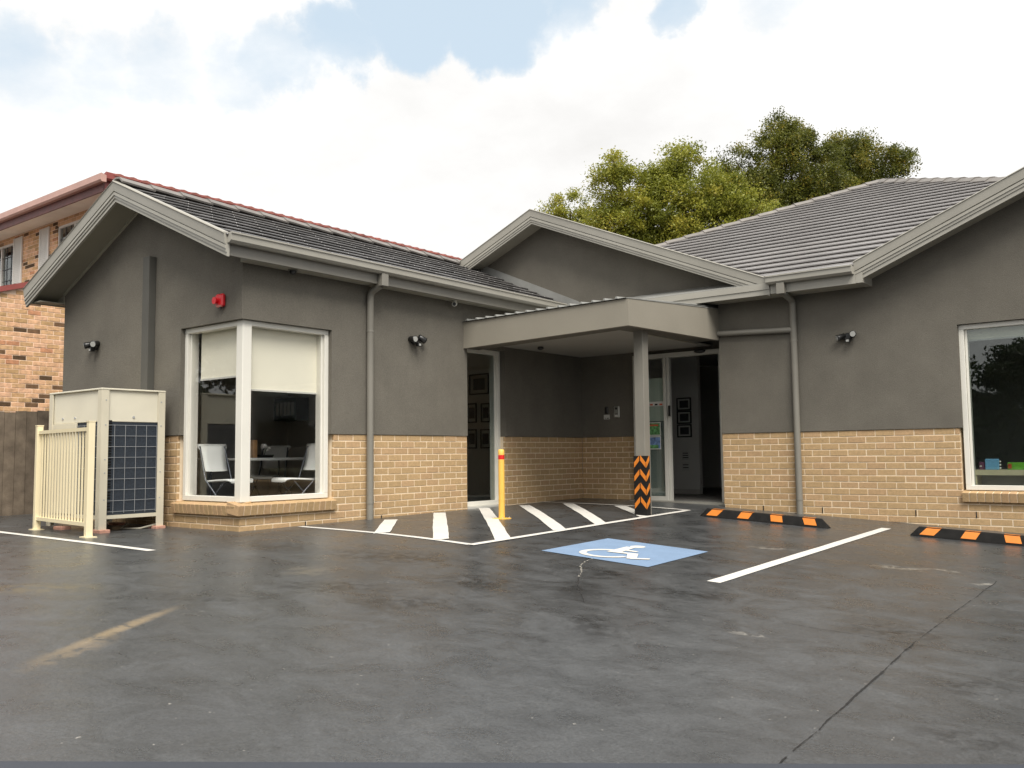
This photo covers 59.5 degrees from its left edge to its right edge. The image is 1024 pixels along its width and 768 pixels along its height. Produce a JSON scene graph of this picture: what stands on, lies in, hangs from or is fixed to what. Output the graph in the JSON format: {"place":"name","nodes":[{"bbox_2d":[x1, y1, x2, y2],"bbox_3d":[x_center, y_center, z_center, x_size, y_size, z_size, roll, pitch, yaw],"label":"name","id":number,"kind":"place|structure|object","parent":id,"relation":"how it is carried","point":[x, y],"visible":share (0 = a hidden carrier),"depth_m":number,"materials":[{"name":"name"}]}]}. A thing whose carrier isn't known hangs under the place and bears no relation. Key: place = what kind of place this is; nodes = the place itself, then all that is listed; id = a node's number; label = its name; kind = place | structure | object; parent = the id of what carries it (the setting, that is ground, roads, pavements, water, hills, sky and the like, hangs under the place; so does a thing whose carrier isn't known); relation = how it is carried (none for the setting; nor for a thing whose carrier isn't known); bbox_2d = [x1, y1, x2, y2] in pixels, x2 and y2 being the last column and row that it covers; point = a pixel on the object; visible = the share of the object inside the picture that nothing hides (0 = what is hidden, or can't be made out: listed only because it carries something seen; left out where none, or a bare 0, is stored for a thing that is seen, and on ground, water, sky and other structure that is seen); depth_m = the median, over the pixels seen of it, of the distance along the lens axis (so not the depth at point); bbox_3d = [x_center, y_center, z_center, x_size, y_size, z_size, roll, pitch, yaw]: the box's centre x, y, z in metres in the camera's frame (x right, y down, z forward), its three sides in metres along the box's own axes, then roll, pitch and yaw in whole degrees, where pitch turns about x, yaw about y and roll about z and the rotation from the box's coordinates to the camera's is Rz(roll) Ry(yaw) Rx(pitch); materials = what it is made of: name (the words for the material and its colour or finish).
{"place":"outdoors","nodes":[
{"label":"outdoors","id":0,"kind":"place"},
{"bbox_2d":[0,487,1023,767],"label":"car park","id":1,"kind":"structure","parent":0,"point":[594,633],"depth_m":4.87,"materials":[{"name":"grey asphalt"}]},
{"bbox_2d":[0,411,48,515],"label":"paling fence","id":2,"kind":"object","parent":1,"relation":"on","point":[17,444],"visible":0.08,"depth_m":13.32,"materials":[{"name":"brown wood"}]},
{"bbox_2d":[29,421,96,538],"bbox_3d":[-5.042,1.067,10.052,1.743,1.254,0.120,-5,-6,44],"label":"guard rail","id":3,"kind":"object","parent":1,"relation":"on","point":[39,484],"visible":0.91,"depth_m":9.99,"materials":[{"name":"beige metal"}]},
{"bbox_2d":[46,388,165,533],"bbox_3d":[-4.835,0.908,10.685,1.316,1.628,0.790,-4,-6,38],"label":"air conditioner","id":4,"kind":"object","parent":1,"relation":"on","point":[129,453],"visible":0.88,"depth_m":10.36,"materials":[{"name":"beige metal"}]},
{"bbox_2d":[0,171,460,411],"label":"neighbour house","id":5,"kind":"structure","parent":1,"relation":"on","point":[34,233],"depth_m":17.15,"materials":[{"name":"brick"}]},
{"bbox_2d":[0,243,12,285],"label":"window","id":6,"kind":"structure","parent":5,"relation":"in","point":[2,270],"depth_m":21.46,"materials":[{"name":"white metal"}]},
{"bbox_2d":[58,219,79,245],"bbox_3d":[-9.357,-2.924,19.234,1.550,1.160,0.070,-4,-6,38],"label":"window","id":7,"kind":"structure","parent":5,"relation":"in","point":[60,231],"depth_m":19.67,"materials":[{"name":"white metal"}]},
{"bbox_2d":[492,449,510,519],"bbox_3d":[-0.130,1.248,11.138,0.170,0.872,0.170,-4,-6,38],"label":"bollard","id":8,"kind":"object","parent":1,"relation":"on","point":[501,483],"visible":0.99,"depth_m":11.11,"materials":[{"name":"yellow metal"}]},
{"bbox_2d":[23,167,1023,532],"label":"office building","id":9,"kind":"structure","parent":1,"relation":"on","point":[905,403],"depth_m":12.18,"materials":[{"name":"paint"}]},
{"bbox_2d":[83,341,99,351],"bbox_3d":[-5.627,-0.506,11.999,0.312,0.150,0.138,-4,-6,38],"label":"security light","id":10,"kind":"object","parent":9,"relation":"attached to","point":[92,346],"visible":1,"depth_m":11.97,"materials":[{"name":"black plastic"}]},
{"bbox_2d":[170,321,250,515],"bbox_3d":[-3.489,0.403,10.405,1.286,2.196,0.239,-4,-6,38],"label":"window","id":11,"kind":"structure","parent":9,"relation":"in","point":[191,503],"depth_m":10.70,"materials":[{"name":"white glass"}]},
{"bbox_2d":[200,328,236,380],"bbox_3d":[-3.396,-0.370,10.534,0.890,0.620,0.020,-4,-6,38],"label":"roller blind","id":12,"kind":"object","parent":9,"relation":"attached to","point":[218,355],"visible":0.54,"depth_m":10.58,"materials":[{"name":"beige fabric"}]},
{"bbox_2d":[212,293,225,309],"bbox_3d":[-3.348,-0.941,10.236,0.140,0.180,0.100,-4,-6,38],"label":"fire siren","id":13,"kind":"object","parent":9,"relation":"attached to","point":[218,300],"visible":1,"depth_m":10.21,"materials":[{"name":"red plastic"}]},
{"bbox_2d":[197,444,252,495],"bbox_3d":[-3.426,1.171,10.819,0.621,0.898,0.460,-3,-5,30],"label":"folding chair","id":14,"kind":"object","parent":9,"relation":"on","point":[214,457],"visible":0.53,"depth_m":10.92,"materials":[{"name":"grey plastic"}]},
{"bbox_2d":[197,457,303,495],"bbox_3d":[-3.352,1.358,12.142,1.150,0.715,1.400,-4,-6,38],"label":"folding table","id":15,"kind":"object","parent":9,"relation":"on","point":[265,459],"visible":0.2,"depth_m":11.88,"materials":[{"name":"grey"}]},
{"bbox_2d":[250,440,256,457],"bbox_3d":[-3.343,0.839,11.596,0.070,0.234,0.070,-4,-6,38],"label":"timber vase","id":16,"kind":"object","parent":15,"relation":"on","point":[253,448],"visible":0.94,"depth_m":11.57,"materials":[{"name":"brown wood"}]},
{"bbox_2d":[257,444,273,457],"bbox_3d":[-3.247,0.875,11.747,0.260,0.184,0.260,-4,-6,38],"label":"potted orchid","id":17,"kind":"object","parent":15,"relation":"on","point":[263,446],"visible":0.98,"depth_m":11.70,"materials":[{"name":"white"}]},
{"bbox_2d":[250,446,290,495],"bbox_3d":[-3.531,1.338,12.929,0.460,0.898,0.621,-1,-5,8],"label":"folding chair","id":18,"kind":"object","parent":9,"relation":"on","point":[278,451],"visible":0.58,"depth_m":13.16,"materials":[{"name":"grey plastic"}]},
{"bbox_2d":[227,319,336,516],"bbox_3d":[-2.660,0.399,10.491,0.239,2.195,1.394,-4,-6,38],"label":"window","id":19,"kind":"structure","parent":9,"relation":"in","point":[319,500],"depth_m":10.22,"materials":[{"name":"white glass"}]},
{"bbox_2d":[251,327,316,393],"bbox_3d":[-2.704,-0.286,10.679,0.020,0.780,1.040,-4,-6,38],"label":"roller blind","id":20,"kind":"object","parent":9,"relation":"attached to","point":[283,361],"visible":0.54,"depth_m":10.65,"materials":[{"name":"beige fabric"}]},
{"bbox_2d":[271,443,314,494],"bbox_3d":[-2.689,1.188,11.130,0.621,0.898,0.460,4,-6,-43],"label":"folding chair","id":21,"kind":"object","parent":9,"relation":"on","point":[309,460],"visible":0.47,"depth_m":11.29,"materials":[{"name":"grey plastic"}]},
{"bbox_2d":[288,269,297,274],"bbox_3d":[-2.566,-1.319,10.501,0.119,0.077,0.119,-4,-6,38],"label":"security camera","id":22,"kind":"object","parent":9,"relation":"attached to","point":[293,271],"visible":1,"depth_m":10.47,"materials":[{"name":"black plastic"}]},
{"bbox_2d":[408,335,426,346],"bbox_3d":[-1.271,-0.592,12.125,0.129,0.167,0.302,-4,-6,38],"label":"security light","id":23,"kind":"object","parent":9,"relation":"attached to","point":[413,340],"visible":1,"depth_m":12.10,"materials":[{"name":"black plastic"}]},
{"bbox_2d":[467,429,476,448],"bbox_3d":[-0.717,0.983,16.033,0.220,0.345,0.020,-4,-6,38],"label":"picture frame","id":24,"kind":"object","parent":9,"relation":"attached to","point":[472,439],"visible":0.87,"depth_m":16.03,"materials":[{"name":"black"}]},
{"bbox_2d":[467,403,476,422],"bbox_3d":[-0.722,0.522,16.070,0.220,0.350,0.020,-4,-6,38],"label":"picture frame","id":25,"kind":"object","parent":9,"relation":"attached to","point":[472,412],"visible":0.86,"depth_m":16.06,"materials":[{"name":"black"}]},
{"bbox_2d":[469,373,488,394],"bbox_3d":[-0.590,0.003,16.001,0.450,0.370,0.020,-4,-6,38],"label":"picture frame","id":26,"kind":"object","parent":9,"relation":"attached to","point":[478,384],"visible":1,"depth_m":16.00,"materials":[{"name":"black"}]},
{"bbox_2d":[480,429,489,447],"bbox_3d":[-0.470,0.967,15.838,0.230,0.340,0.020,-4,-6,38],"label":"picture frame","id":27,"kind":"object","parent":9,"relation":"attached to","point":[484,438],"visible":0.84,"depth_m":15.84,"materials":[{"name":"black"}]},
{"bbox_2d":[481,403,489,421],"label":"picture frame","id":28,"kind":"object","parent":9,"relation":"attached to","point":[485,412],"visible":0.88,"depth_m":15.87,"materials":[{"name":"black"}]},
{"bbox_2d":[467,349,505,508],"bbox_3d":[-0.461,0.653,13.327,0.230,2.353,0.870,-4,-6,38],"label":"door frame","id":29,"kind":"structure","parent":9,"relation":"in","point":[494,356],"depth_m":13.61,"materials":[{"name":"white metal"}]},
{"bbox_2d":[604,407,609,418],"bbox_3d":[1.573,0.485,14.923,0.114,0.205,0.022,-4,-6,38],"label":"card reader","id":30,"kind":"object","parent":9,"relation":"attached to","point":[606,412],"visible":1,"depth_m":14.91,"materials":[{"name":"black plastic"}]},
{"bbox_2d":[614,406,619,417],"bbox_3d":[1.726,0.461,14.799,0.110,0.190,0.027,-4,-6,38],"label":"intercom","id":31,"kind":"object","parent":9,"relation":"attached to","point":[616,412],"visible":1,"depth_m":14.79,"materials":[{"name":"grey plastic"}]},
{"bbox_2d":[633,456,650,515],"bbox_3d":[1.699,1.321,11.691,0.187,0.782,0.103,-4,-6,38],"label":"column guard","id":32,"kind":"object","parent":9,"relation":"attached to","point":[642,500],"visible":0.99,"depth_m":11.65,"materials":[{"name":"rubber"}]},
{"bbox_2d":[650,422,660,435],"bbox_3d":[2.246,0.720,14.323,0.290,0.213,0.008,-4,-6,38],"label":"notice poster","id":33,"kind":"object","parent":9,"relation":"attached to","point":[655,428],"visible":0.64,"depth_m":14.29,"materials":[{"name":"green paper"}]},
{"bbox_2d":[650,436,660,448],"bbox_3d":[2.249,0.940,14.306,0.290,0.207,0.008,-4,-6,38],"label":"notice poster","id":34,"kind":"object","parent":9,"relation":"attached to","point":[655,442],"visible":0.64,"depth_m":14.27,"materials":[{"name":"blue paper"}]},
{"bbox_2d":[649,401,662,406],"bbox_3d":[2.231,0.324,14.364,0.460,0.075,0.005,-4,-6,38],"label":"sticker strip","id":35,"kind":"object","parent":9,"relation":"attached to","point":[658,403],"visible":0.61,"depth_m":14.30,"materials":[{"name":"grey paper"}]},
{"bbox_2d":[676,397,690,410],"bbox_3d":[3.128,0.367,16.318,0.290,0.235,0.020,-4,-6,38],"label":"picture frame","id":36,"kind":"object","parent":9,"relation":"attached to","point":[683,404],"visible":1,"depth_m":16.32,"materials":[{"name":"black"}]},
{"bbox_2d":[677,411,691,423],"bbox_3d":[3.131,0.606,16.299,0.290,0.235,0.020,-4,-6,38],"label":"picture frame","id":37,"kind":"object","parent":9,"relation":"attached to","point":[684,417],"visible":1,"depth_m":16.29,"materials":[{"name":"black"}]},
{"bbox_2d":[677,424,691,436],"bbox_3d":[3.134,0.851,16.280,0.290,0.235,0.020,-4,-6,38],"label":"picture frame","id":38,"kind":"object","parent":9,"relation":"attached to","point":[684,430],"visible":1,"depth_m":16.28,"materials":[{"name":"black"}]},
{"bbox_2d":[682,450,689,470],"bbox_3d":[3.147,1.391,16.240,0.150,0.380,0.009,-4,-6,38],"label":"wall notice","id":39,"kind":"object","parent":9,"relation":"attached to","point":[685,465],"depth_m":16.24,"materials":[{"name":"grey paper"}]},
{"bbox_2d":[835,330,855,342],"bbox_3d":[4.488,-0.635,12.035,0.289,0.156,0.134,-4,-6,38],"label":"security light","id":40,"kind":"object","parent":9,"relation":"attached to","point":[847,337],"visible":1,"depth_m":12.04,"materials":[{"name":"black plastic"}]},
{"bbox_2d":[958,319,1023,502],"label":"window","id":41,"kind":"structure","parent":9,"relation":"in","point":[973,492],"depth_m":11.14,"materials":[{"name":"white glass"}]},
{"bbox_2d":[968,325,1023,341],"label":"roller blind","id":42,"kind":"object","parent":9,"relation":"attached to","point":[996,333],"visible":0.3,"depth_m":11.13,"materials":[{"name":"grey fabric"}]},
{"bbox_2d":[975,469,1023,485],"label":"toy shelf","id":43,"kind":"object","parent":9,"relation":"in","point":[1000,477],"visible":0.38,"depth_m":11.18,"materials":[{"name":"beige wood"}]},
{"bbox_2d":[979,462,985,469],"bbox_3d":[5.901,1.026,11.237,0.070,0.094,0.082,-4,-6,38],"label":"purple box","id":44,"kind":"object","parent":43,"relation":"on","point":[981,465],"visible":1,"depth_m":11.21,"materials":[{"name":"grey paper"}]},
{"bbox_2d":[985,459,1000,469],"bbox_3d":[5.974,0.997,11.125,0.178,0.134,0.030,-4,-6,38],"label":"blue book","id":45,"kind":"object","parent":43,"relation":"on","point":[992,464],"visible":1,"depth_m":11.12,"materials":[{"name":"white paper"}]},
{"bbox_2d":[1007,462,1023,469],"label":"green box","id":46,"kind":"object","parent":43,"relation":"on","point":[1015,465],"visible":1,"depth_m":10.95,"materials":[{"name":"green plastic"}]},
{"bbox_2d":[534,186,606,225],"bbox_3d":[2.469,-1.823,31.853,3.014,10.555,2.632,-4,-6,38],"label":"broadleaf tree","id":47,"kind":"object","parent":1,"relation":"on","point":[560,210],"visible":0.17,"depth_m":31.79,"materials":[{"name":"green plant"}]},
{"bbox_2d":[578,136,782,244],"bbox_3d":[5.144,-2.171,26.788,6.199,10.444,3.380,-2,-5,12],"label":"broadleaf tree","id":48,"kind":"object","parent":1,"relation":"on","point":[665,186],"visible":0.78,"depth_m":26.46,"materials":[{"name":"green plant"}]},
{"bbox_2d":[700,508,830,528],"bbox_3d":[3.136,1.676,11.228,1.675,0.192,0.156,-4,-6,39],"label":"wheel stop","id":49,"kind":"object","parent":1,"relation":"on","point":[770,518],"visible":1,"depth_m":11.13,"materials":[{"name":"rubber"}]},
{"bbox_2d":[698,105,863,222],"bbox_3d":[8.996,-2.974,29.808,5.636,12.339,3.519,-1,-4,3],"label":"broadleaf tree","id":50,"kind":"object","parent":1,"relation":"on","point":[789,142],"visible":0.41,"depth_m":29.28,"materials":[{"name":"green plant"}]},
{"bbox_2d":[819,127,922,190],"bbox_3d":[12.109,-2.892,31.194,4.183,12.323,3.669,-4,-6,38],"label":"broadleaf tree","id":51,"kind":"object","parent":1,"relation":"on","point":[893,161],"visible":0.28,"depth_m":30.89,"materials":[{"name":"green plant"}]},
{"bbox_2d":[910,526,1023,546],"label":"wheel stop","id":52,"kind":"object","parent":1,"relation":"on","point":[976,536],"visible":1,"depth_m":9.82,"materials":[{"name":"rubber"}]},
{"bbox_2d":[0,0,1023,258],"label":"sky","id":53,"kind":"structure","parent":0,"point":[431,125],"materials":[{"name":"white"}]}
]}

